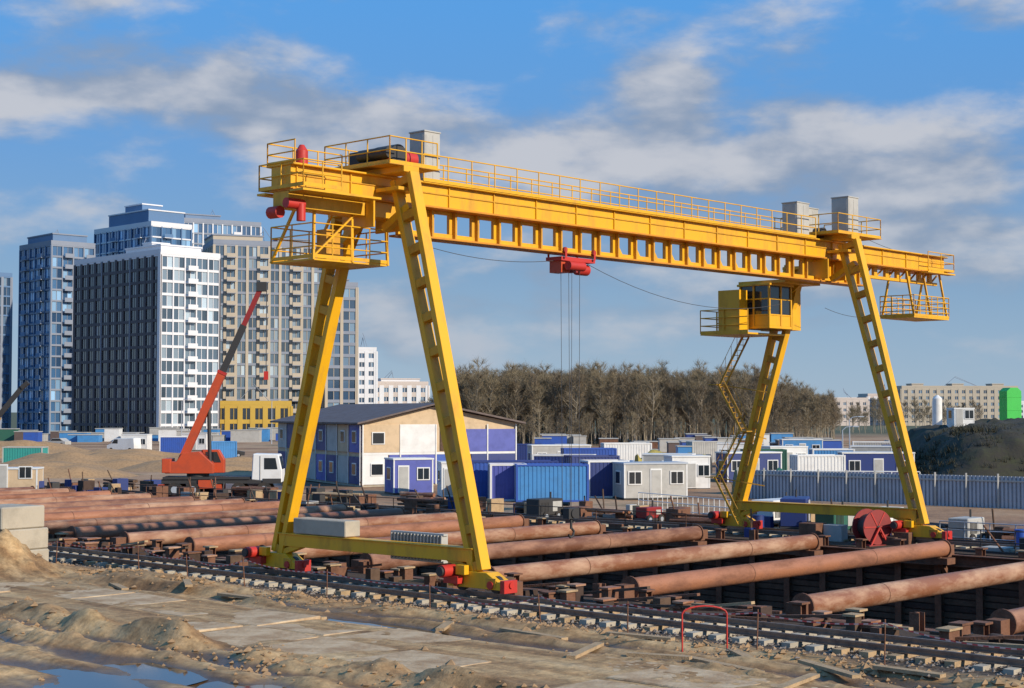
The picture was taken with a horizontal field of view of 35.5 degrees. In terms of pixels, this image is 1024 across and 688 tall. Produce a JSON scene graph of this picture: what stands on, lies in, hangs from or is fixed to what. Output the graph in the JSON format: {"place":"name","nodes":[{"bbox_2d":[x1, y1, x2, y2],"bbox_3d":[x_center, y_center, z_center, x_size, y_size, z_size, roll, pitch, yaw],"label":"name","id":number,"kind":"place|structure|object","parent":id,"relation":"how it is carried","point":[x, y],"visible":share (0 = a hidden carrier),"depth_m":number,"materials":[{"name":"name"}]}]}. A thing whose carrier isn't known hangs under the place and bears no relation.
{"place":"outdoors","nodes":[
{"label":"outdoors","id":0,"kind":"place"},
{"bbox_2d":[0,272,12,427],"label":"glass tower","id":1,"kind":"structure","parent":0,"point":[6,294],"depth_m":485.64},
{"bbox_2d":[17,229,95,433],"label":"glass tower","id":2,"kind":"structure","parent":0,"point":[45,328],"depth_m":433.90,"materials":[{"name":"glass"}]},
{"bbox_2d":[94,203,191,256],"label":"glass tower","id":3,"kind":"structure","parent":0,"point":[135,225],"depth_m":454.37,"materials":[{"name":"glass"}]},
{"bbox_2d":[72,238,220,433],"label":"dark office tower","id":4,"kind":"structure","parent":0,"point":[146,333],"depth_m":373.71,"materials":[{"name":"grey glass"}]},
{"bbox_2d":[184,210,261,251],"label":"glass tower","id":5,"kind":"structure","parent":0,"point":[204,226],"depth_m":476.96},
{"bbox_2d":[202,227,323,414],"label":"apartment tower","id":6,"kind":"structure","parent":0,"point":[247,266],"depth_m":404.87,"materials":[{"name":"beige concrete"}]},
{"bbox_2d":[358,334,377,403],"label":"white block","id":7,"kind":"structure","parent":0,"point":[367,375],"depth_m":501.00,"materials":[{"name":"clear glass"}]},
{"bbox_2d":[378,373,429,403],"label":"white block","id":8,"kind":"structure","parent":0,"point":[403,390],"depth_m":513.21,"materials":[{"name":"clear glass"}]},
{"bbox_2d":[0,412,1023,687],"bbox_3d":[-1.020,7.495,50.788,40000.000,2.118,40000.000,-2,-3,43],"label":"ground","id":9,"kind":"structure","parent":0,"point":[70,642],"depth_m":41.91,"materials":[{"name":"sand"}]},
{"bbox_2d":[0,464,43,488],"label":"site cabin","id":10,"kind":"object","parent":9,"relation":"on","point":[24,476],"visible":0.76,"depth_m":119.85,"materials":[{"name":"metal"}]},
{"bbox_2d":[0,464,31,487],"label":"windows and door","id":11,"kind":"structure","parent":10,"relation":"in","point":[25,472],"depth_m":119.76,"materials":[{"name":"white paint"}]},
{"bbox_2d":[0,504,48,560],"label":"concrete block stack","id":12,"kind":"object","parent":9,"relation":"on","point":[23,523],"visible":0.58,"depth_m":60.38,"materials":[{"name":"concrete"}]},
{"bbox_2d":[2,446,48,462],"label":"shipping container","id":13,"kind":"object","parent":9,"relation":"on","point":[9,453],"visible":0.51,"depth_m":174.70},
{"bbox_2d":[55,588,134,598],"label":"concrete road slab","id":14,"kind":"structure","parent":9,"relation":"on","point":[91,593],"depth_m":52.77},
{"bbox_2d":[107,438,140,449],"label":"parked van","id":15,"kind":"object","parent":9,"relation":"on","point":[123,443],"visible":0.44,"depth_m":238.85,"materials":[{"name":"white paint"}]},
{"bbox_2d":[0,440,252,477],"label":"spoil heaps","id":16,"kind":"object","parent":9,"relation":"on","point":[59,460],"visible":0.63,"depth_m":165.61,"materials":[{"name":"sand"}]},
{"bbox_2d":[33,662,220,687],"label":"puddle","id":17,"kind":"object","parent":9,"relation":"on","point":[71,678],"visible":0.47,"depth_m":36.91,"materials":[{"name":"blue liquid"}]},
{"bbox_2d":[75,593,186,606],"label":"concrete road slab","id":18,"kind":"structure","parent":9,"relation":"on","point":[140,598],"depth_m":51.00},
{"bbox_2d":[121,434,151,449],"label":"site cabin","id":19,"kind":"object","parent":9,"relation":"on","point":[146,441],"visible":0.38,"depth_m":244.44,"materials":[{"name":"metal"}]},
{"bbox_2d":[0,427,277,441],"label":"construction huts","id":20,"kind":"object","parent":9,"relation":"on","point":[239,435],"visible":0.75,"depth_m":325.55,"materials":[{"name":"green paint"}]},
{"bbox_2d":[159,436,187,452],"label":"shipping container","id":21,"kind":"object","parent":9,"relation":"on","point":[173,444],"visible":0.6,"depth_m":229.87,"materials":[{"name":"metal"}]},
{"bbox_2d":[188,622,242,631],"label":"concrete road slab","id":22,"kind":"structure","parent":9,"relation":"on","point":[205,626],"depth_m":44.74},
{"bbox_2d":[158,282,284,495],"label":"mobile crane truck","id":23,"kind":"object","parent":9,"relation":"on","point":[199,467],"visible":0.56,"depth_m":113.21,"materials":[{"name":"metal"}]},
{"bbox_2d":[211,441,236,457],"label":"shipping container","id":24,"kind":"object","parent":9,"relation":"on","point":[228,449],"visible":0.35,"depth_m":190.14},
{"bbox_2d":[197,681,285,687],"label":"puddle","id":25,"kind":"object","parent":9,"relation":"on","point":[217,684],"visible":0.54,"depth_m":35.77,"materials":[{"name":"blue liquid"}]},
{"bbox_2d":[220,384,292,434],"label":"yellow low block","id":26,"kind":"structure","parent":9,"relation":"on","point":[236,415],"depth_m":384.64,"materials":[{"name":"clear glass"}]},
{"bbox_2d":[202,625,317,646],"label":"concrete road slab","id":27,"kind":"structure","parent":9,"relation":"on","point":[241,636],"depth_m":42.84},
{"bbox_2d":[230,609,320,625],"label":"concrete road slab","id":28,"kind":"structure","parent":9,"relation":"on","point":[258,617],"depth_m":46.51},
{"bbox_2d":[260,620,386,635],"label":"concrete road slab","id":29,"kind":"structure","parent":9,"relation":"on","point":[295,628],"depth_m":44.12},
{"bbox_2d":[266,637,396,654],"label":"concrete road slab","id":30,"kind":"structure","parent":9,"relation":"on","point":[322,645],"depth_m":40.80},
{"bbox_2d":[324,269,358,407],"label":"apartment tower","id":31,"kind":"structure","parent":9,"relation":"on","point":[341,385],"depth_m":410.00,"materials":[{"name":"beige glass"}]},
{"bbox_2d":[326,618,455,635],"bbox_3d":[-3.606,8.072,45.786,5.720,0.001,1.560,-2,-3,43],"label":"slab","id":32,"kind":"object","parent":9,"relation":"on","point":[393,626],"visible":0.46,"depth_m":45.91,"materials":[{"name":"grey concrete"}]},
{"bbox_2d":[270,403,525,486],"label":"modular site office","id":33,"kind":"structure","parent":9,"relation":"on","point":[354,444],"depth_m":131.48,"materials":[{"name":"metal"}]},
{"bbox_2d":[280,423,516,484],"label":"window frames","id":34,"kind":"structure","parent":33,"relation":"in","point":[376,469],"depth_m":130.24,"materials":[{"name":"white paint"}]},
{"bbox_2d":[335,628,470,642],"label":"concrete road slab","id":35,"kind":"structure","parent":9,"relation":"on","point":[407,635],"depth_m":42.81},
{"bbox_2d":[384,457,433,493],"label":"site cabin","id":36,"kind":"object","parent":9,"relation":"on","point":[407,474],"visible":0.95,"depth_m":117.27,"materials":[{"name":"metal"}]},
{"bbox_2d":[387,465,429,492],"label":"windows and door","id":37,"kind":"structure","parent":36,"relation":"in","point":[423,473],"depth_m":116.97,"materials":[{"name":"white paint"}]},
{"bbox_2d":[346,650,490,672],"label":"concrete road slab","id":38,"kind":"structure","parent":9,"relation":"on","point":[416,661],"depth_m":38.68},
{"bbox_2d":[437,461,452,497],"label":"site cabin","id":39,"kind":"object","parent":9,"relation":"on","point":[443,480],"visible":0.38,"depth_m":111.72,"materials":[{"name":"metal"}]},
{"bbox_2d":[488,463,525,500],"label":"shipping container","id":40,"kind":"object","parent":9,"relation":"on","point":[501,480],"visible":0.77,"depth_m":107.81,"materials":[{"name":"metal"}]},
{"bbox_2d":[3,553,1023,687],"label":"earth clods","id":41,"kind":"object","parent":9,"relation":"on","point":[864,667],"visible":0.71,"depth_m":40.66,"materials":[{"name":"soil"}]},
{"bbox_2d":[471,460,558,498],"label":"shipping container","id":42,"kind":"object","parent":9,"relation":"on","point":[480,469],"visible":0.35,"depth_m":110.87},
{"bbox_2d":[39,469,1023,552],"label":"building material stacks","id":43,"kind":"object","parent":9,"relation":"on","point":[838,532],"visible":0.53,"depth_m":93.79,"materials":[{"name":"metal"}]},
{"bbox_2d":[44,485,1018,552],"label":"crane rail track","id":44,"kind":"structure","parent":9,"relation":"on","point":[763,532],"depth_m":81.06,"materials":[{"name":"metal"}]},
{"bbox_2d":[242,130,954,593],"bbox_3d":[7.246,0.651,67.289,12.800,15.786,43.765,-2,-3,43],"label":"gantry crane","id":45,"kind":"object","parent":44,"relation":"on","point":[358,192],"visible":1,"depth_m":58.90,"materials":[{"name":"yellow paint"}]},
{"bbox_2d":[47,545,1023,674],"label":"crane rail track","id":46,"kind":"structure","parent":9,"relation":"on","point":[959,654],"depth_m":46.20,"materials":[{"name":"metal"}]},
{"bbox_2d":[48,489,1023,639],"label":"excavation pit","id":47,"kind":"object","parent":9,"relation":"on","point":[977,607],"visible":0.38,"depth_m":70.89,"materials":[{"name":"soil"}]},
{"bbox_2d":[0,487,75,494],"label":"steel pipe strut","id":48,"kind":"object","parent":47,"relation":"attached to","point":[30,491],"visible":0.43,"depth_m":111.51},
{"bbox_2d":[0,489,117,498],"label":"steel pipe strut","id":49,"kind":"object","parent":47,"relation":"attached to","point":[55,494],"visible":0.47,"depth_m":106.74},
{"bbox_2d":[0,492,157,503],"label":"steel pipe strut","id":50,"kind":"object","parent":47,"relation":"attached to","point":[75,498],"visible":0.45,"depth_m":102.43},
{"bbox_2d":[27,495,200,507],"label":"steel pipe strut","id":51,"kind":"object","parent":47,"relation":"attached to","point":[116,501],"visible":0.38,"depth_m":99.09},
{"bbox_2d":[44,497,250,512],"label":"steel pipe strut","id":52,"kind":"object","parent":47,"relation":"attached to","point":[136,505],"visible":0.32,"depth_m":94.32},
{"bbox_2d":[44,501,279,520],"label":"steel pipe strut","id":53,"kind":"object","parent":47,"relation":"attached to","point":[70,515],"visible":0.35,"depth_m":90.09,"materials":[{"name":"metal"}]},
{"bbox_2d":[44,503,352,533],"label":"steel pipe strut","id":54,"kind":"object","parent":47,"relation":"attached to","point":[55,526],"visible":0.35,"depth_m":84.46,"materials":[{"name":"metal"}]},
{"bbox_2d":[58,507,409,541],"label":"steel pipe strut","id":55,"kind":"object","parent":47,"relation":"attached to","point":[106,531],"visible":0.6,"depth_m":79.86,"materials":[{"name":"metal"}]},
{"bbox_2d":[111,510,457,545],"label":"steel pipe strut","id":56,"kind":"object","parent":47,"relation":"attached to","point":[174,536],"visible":0.52,"depth_m":75.89,"materials":[{"name":"metal"}]},
{"bbox_2d":[175,514,529,551],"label":"steel pipe strut","id":57,"kind":"object","parent":47,"relation":"attached to","point":[228,543],"visible":0.42,"depth_m":76.17,"materials":[{"name":"metal"}]},
{"bbox_2d":[248,520,605,559],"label":"steel pipe strut","id":58,"kind":"object","parent":47,"relation":"attached to","point":[523,533],"visible":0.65,"depth_m":75.88,"materials":[{"name":"metal"}]},
{"bbox_2d":[351,525,707,571],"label":"steel pipe strut","id":59,"kind":"object","parent":47,"relation":"attached to","point":[694,535],"visible":0.63,"depth_m":69.18,"materials":[{"name":"metal"}]},
{"bbox_2d":[485,533,822,581],"bbox_3d":[6.299,9.012,64.009,1.000,1.773,22.137,-2,-3,43],"label":"steel pipe strut","id":60,"kind":"object","parent":47,"relation":"attached to","point":[808,544],"visible":0.74,"depth_m":63.22,"materials":[{"name":"metal"}]},
{"bbox_2d":[614,539,954,598],"bbox_3d":[10.980,8.762,59.651,1.000,1.773,22.137,-2,-3,43],"label":"steel pipe strut","id":61,"kind":"object","parent":47,"relation":"attached to","point":[940,552],"visible":0.88,"depth_m":58.30,"materials":[{"name":"metal"}]},
{"bbox_2d":[786,561,1023,614],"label":"steel pipe strut","id":62,"kind":"object","parent":47,"relation":"attached to","point":[839,600],"visible":0.66,"depth_m":51.70,"materials":[{"name":"metal"}]},
{"bbox_2d":[985,607,1023,634],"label":"steel pipe strut","id":63,"kind":"object","parent":47,"relation":"attached to","point":[1008,622],"visible":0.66,"depth_m":43.10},
{"bbox_2d":[48,531,1023,647],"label":"timber cribbing","id":64,"kind":"object","parent":9,"relation":"on","point":[959,630],"visible":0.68,"depth_m":49.72,"materials":[{"name":"wood"}]},
{"bbox_2d":[48,539,1023,664],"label":"barrier tape fence","id":65,"kind":"object","parent":9,"relation":"on","point":[627,604],"visible":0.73,"depth_m":43.92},
{"bbox_2d":[49,546,1023,677],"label":"ballast stones","id":66,"kind":"object","parent":9,"relation":"on","point":[993,669],"visible":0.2,"depth_m":42.66,"materials":[{"name":"gravel"}]},
{"bbox_2d":[525,492,562,516],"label":"diesel generator","id":67,"kind":"object","parent":9,"relation":"on","point":[541,502],"visible":0.66,"depth_m":88.43,"materials":[{"name":"metal"}]},
{"bbox_2d":[513,463,588,501],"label":"shipping container","id":68,"kind":"object","parent":9,"relation":"on","point":[538,480],"visible":0.78,"depth_m":106.93,"materials":[{"name":"metal"}]},
{"bbox_2d":[527,444,590,459],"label":"site cabin","id":69,"kind":"object","parent":9,"relation":"on","point":[543,449],"visible":0.36,"depth_m":160.12,"materials":[{"name":"metal"}]},
{"bbox_2d":[532,454,595,462],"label":"shipping container","id":70,"kind":"object","parent":9,"relation":"on","point":[559,458],"visible":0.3,"depth_m":131.58,"materials":[{"name":"metal"}]},
{"bbox_2d":[130,484,1023,554],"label":"guard rail","id":71,"kind":"object","parent":9,"relation":"on","point":[947,529],"visible":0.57,"depth_m":85.47,"materials":[{"name":"metal"}]},
{"bbox_2d":[566,642,603,658],"bbox_3d":[1.836,7.640,39.904,0.240,0.080,2.400,-1,-3,20],"label":"timber plank","id":72,"kind":"object","parent":9,"relation":"on","point":[584,650],"visible":1,"depth_m":39.75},
{"bbox_2d":[561,448,616,454],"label":"shipping container","id":73,"kind":"object","parent":9,"relation":"on","point":[604,451],"visible":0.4,"depth_m":150.04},
{"bbox_2d":[579,459,629,497],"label":"shipping container","id":74,"kind":"object","parent":9,"relation":"on","point":[600,475],"visible":0.54,"depth_m":111.96,"materials":[{"name":"metal"}]},
{"bbox_2d":[556,679,655,687],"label":"concrete road slab","id":75,"kind":"structure","parent":9,"relation":"on","point":[597,683],"depth_m":35.17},
{"bbox_2d":[600,443,651,459],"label":"shipping container","id":76,"kind":"object","parent":9,"relation":"on","point":[627,451],"visible":0.35,"depth_m":165.01,"materials":[{"name":"metal"}]},
{"bbox_2d":[605,631,674,640],"bbox_3d":[3.380,7.721,42.292,2.000,0.080,0.240,-2,-3,36],"label":"timber plank","id":77,"kind":"object","parent":9,"relation":"on","point":[652,637],"visible":1,"depth_m":42.12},
{"bbox_2d":[633,500,664,521],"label":"diesel generator","id":78,"kind":"object","parent":9,"relation":"on","point":[647,516],"visible":0.81,"depth_m":85.76,"materials":[{"name":"red paint"}]},
{"bbox_2d":[612,461,687,499],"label":"site cabin","id":79,"kind":"object","parent":9,"relation":"on","point":[631,480],"visible":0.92,"depth_m":110.31,"materials":[{"name":"metal"}]},
{"bbox_2d":[615,469,683,497],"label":"windows and door","id":80,"kind":"structure","parent":79,"relation":"in","point":[634,477],"depth_m":110.23,"materials":[{"name":"white paint"}]},
{"bbox_2d":[626,652,691,659],"bbox_3d":[3.571,7.570,38.835,1.600,0.080,0.240,-1,-3,24],"label":"timber plank","id":81,"kind":"object","parent":9,"relation":"on","point":[662,656],"visible":1,"depth_m":38.76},
{"bbox_2d":[663,455,710,488],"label":"site cabin","id":82,"kind":"object","parent":9,"relation":"on","point":[698,469],"visible":0.45,"depth_m":124.01,"materials":[{"name":"metal"}]},
{"bbox_2d":[688,462,709,487],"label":"windows and door","id":83,"kind":"structure","parent":82,"relation":"in","point":[695,470],"depth_m":123.94,"materials":[{"name":"white paint"}]},
{"bbox_2d":[607,665,769,687],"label":"concrete road slab","id":84,"kind":"structure","parent":9,"relation":"on","point":[645,676],"depth_m":35.85,"materials":[{"name":"concrete"}]},
{"bbox_2d":[669,514,713,524],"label":"steel pipe pile","id":85,"kind":"object","parent":9,"relation":"on","point":[695,518],"visible":0.35,"depth_m":82.69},
{"bbox_2d":[419,354,984,446],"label":"bare tree belt","id":86,"kind":"object","parent":9,"relation":"on","point":[613,401],"visible":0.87,"depth_m":293.41,"materials":[{"name":"brown plant"}]},
{"bbox_2d":[686,441,731,462],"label":"shipping container","id":87,"kind":"object","parent":9,"relation":"on","point":[704,447],"visible":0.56,"depth_m":190.10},
{"bbox_2d":[534,433,889,452],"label":"storage sheds","id":88,"kind":"object","parent":9,"relation":"on","point":[674,445],"visible":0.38,"depth_m":236.83,"materials":[{"name":"white paint"}]},
{"bbox_2d":[715,451,781,482],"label":"site cabin","id":89,"kind":"object","parent":9,"relation":"on","point":[769,460],"visible":0.45,"depth_m":135.68,"materials":[{"name":"blue metal"}]},
{"bbox_2d":[719,458,777,470],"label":"windows and door","id":90,"kind":"structure","parent":89,"relation":"in","point":[771,464],"depth_m":135.69,"materials":[{"name":"white paint"}]},
{"bbox_2d":[761,446,807,469],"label":"site cabin","id":91,"kind":"object","parent":9,"relation":"on","point":[797,449],"visible":0.26,"depth_m":158.33,"materials":[{"name":"metal"}]},
{"bbox_2d":[779,490,810,529],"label":"diesel generator","id":92,"kind":"object","parent":9,"relation":"on","point":[790,520],"visible":0.48,"depth_m":79.45,"materials":[{"name":"metal"}]},
{"bbox_2d":[772,673,819,687],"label":"timber plank","id":93,"kind":"object","parent":9,"relation":"on","point":[800,680],"visible":1,"depth_m":35.07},
{"bbox_2d":[779,439,822,453],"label":"site cabin","id":94,"kind":"object","parent":9,"relation":"on","point":[813,443],"visible":0.32,"depth_m":199.57,"materials":[{"name":"metal"}]},
{"bbox_2d":[789,454,845,470],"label":"shipping container","id":95,"kind":"object","parent":9,"relation":"on","point":[828,462],"visible":0.56,"depth_m":130.00,"materials":[{"name":"metal"}]},
{"bbox_2d":[797,659,860,678],"bbox_3d":[7.315,7.501,36.986,0.240,0.080,2.400,1,-3,-20],"label":"timber plank","id":96,"kind":"object","parent":9,"relation":"on","point":[832,669],"visible":1,"depth_m":36.84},
{"bbox_2d":[815,501,853,532],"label":"diesel generator","id":97,"kind":"object","parent":9,"relation":"on","point":[837,519],"visible":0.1,"depth_m":76.88,"materials":[{"name":"green paint"}]},
{"bbox_2d":[834,392,869,425],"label":"apartment block","id":98,"kind":"structure","parent":9,"relation":"on","point":[843,403],"depth_m":700.60,"materials":[{"name":"beige concrete"}]},
{"bbox_2d":[852,509,891,546],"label":"cable reel","id":99,"kind":"object","parent":9,"relation":"on","point":[873,527],"visible":0.97,"depth_m":71.70,"materials":[{"name":"red paint"}]},
{"bbox_2d":[837,451,914,473],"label":"site cabin","id":100,"kind":"object","parent":9,"relation":"on","point":[870,460],"visible":0.4,"depth_m":134.60,"materials":[{"name":"blue metal"}]},
{"bbox_2d":[849,458,905,472],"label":"windows and door","id":101,"kind":"structure","parent":100,"relation":"in","point":[854,465],"depth_m":134.57,"materials":[{"name":"white paint"}]},
{"bbox_2d":[737,467,1023,508],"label":"sheet metal fence","id":102,"kind":"object","parent":9,"relation":"on","point":[997,491],"visible":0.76,"depth_m":104.65,"materials":[{"name":"metal"}]},
{"bbox_2d":[872,664,945,677],"bbox_3d":[9.094,7.502,36.694,0.240,0.080,1.800,2,-3,-43],"label":"timber plank","id":103,"kind":"object","parent":9,"relation":"on","point":[908,671],"visible":1,"depth_m":36.59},
{"bbox_2d":[932,395,941,424],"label":"cement silo","id":104,"kind":"object","parent":9,"relation":"on","point":[937,408],"visible":0.45,"depth_m":189.38,"materials":[{"name":"white paint"}]},
{"bbox_2d":[891,376,1017,425],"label":"apartment block","id":105,"kind":"structure","parent":9,"relation":"on","point":[986,397],"depth_m":701.63,"materials":[{"name":"beige concrete"}]},
{"bbox_2d":[899,418,1023,476],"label":"earth embankment","id":106,"kind":"structure","parent":9,"relation":"on","point":[1013,441],"depth_m":143.07,"materials":[{"name":"soil"}]},
{"bbox_2d":[946,408,974,426],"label":"site cabin","id":107,"kind":"object","parent":106,"relation":"on","point":[956,417],"visible":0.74,"depth_m":157.92,"materials":[{"name":"metal"}]},
{"bbox_2d":[948,409,973,426],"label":"windows and door","id":108,"kind":"structure","parent":107,"relation":"in","point":[960,414],"depth_m":157.86,"materials":[{"name":"white paint"}]},
{"bbox_2d":[912,423,1023,474],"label":"dry shrubs","id":109,"kind":"object","parent":106,"relation":"on","point":[958,430],"visible":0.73,"depth_m":146.04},
{"bbox_2d":[948,509,986,540],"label":"diesel generator","id":110,"kind":"object","parent":9,"relation":"on","point":[968,534],"visible":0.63,"depth_m":72.41,"materials":[{"name":"metal"}]},
{"bbox_2d":[999,388,1021,419],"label":"green storage silo","id":111,"kind":"object","parent":9,"relation":"on","point":[1010,403],"visible":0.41,"depth_m":184.07,"materials":[{"name":"paint"}]},
{"bbox_2d":[0,0,1023,411],"label":"sky","id":112,"kind":"structure","parent":0,"point":[913,110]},
{"bbox_2d":[564,455,619,462],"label":"shipping container","id":113,"kind":"object","parent":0,"point":[575,458],"visible":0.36,"depth_m":128.42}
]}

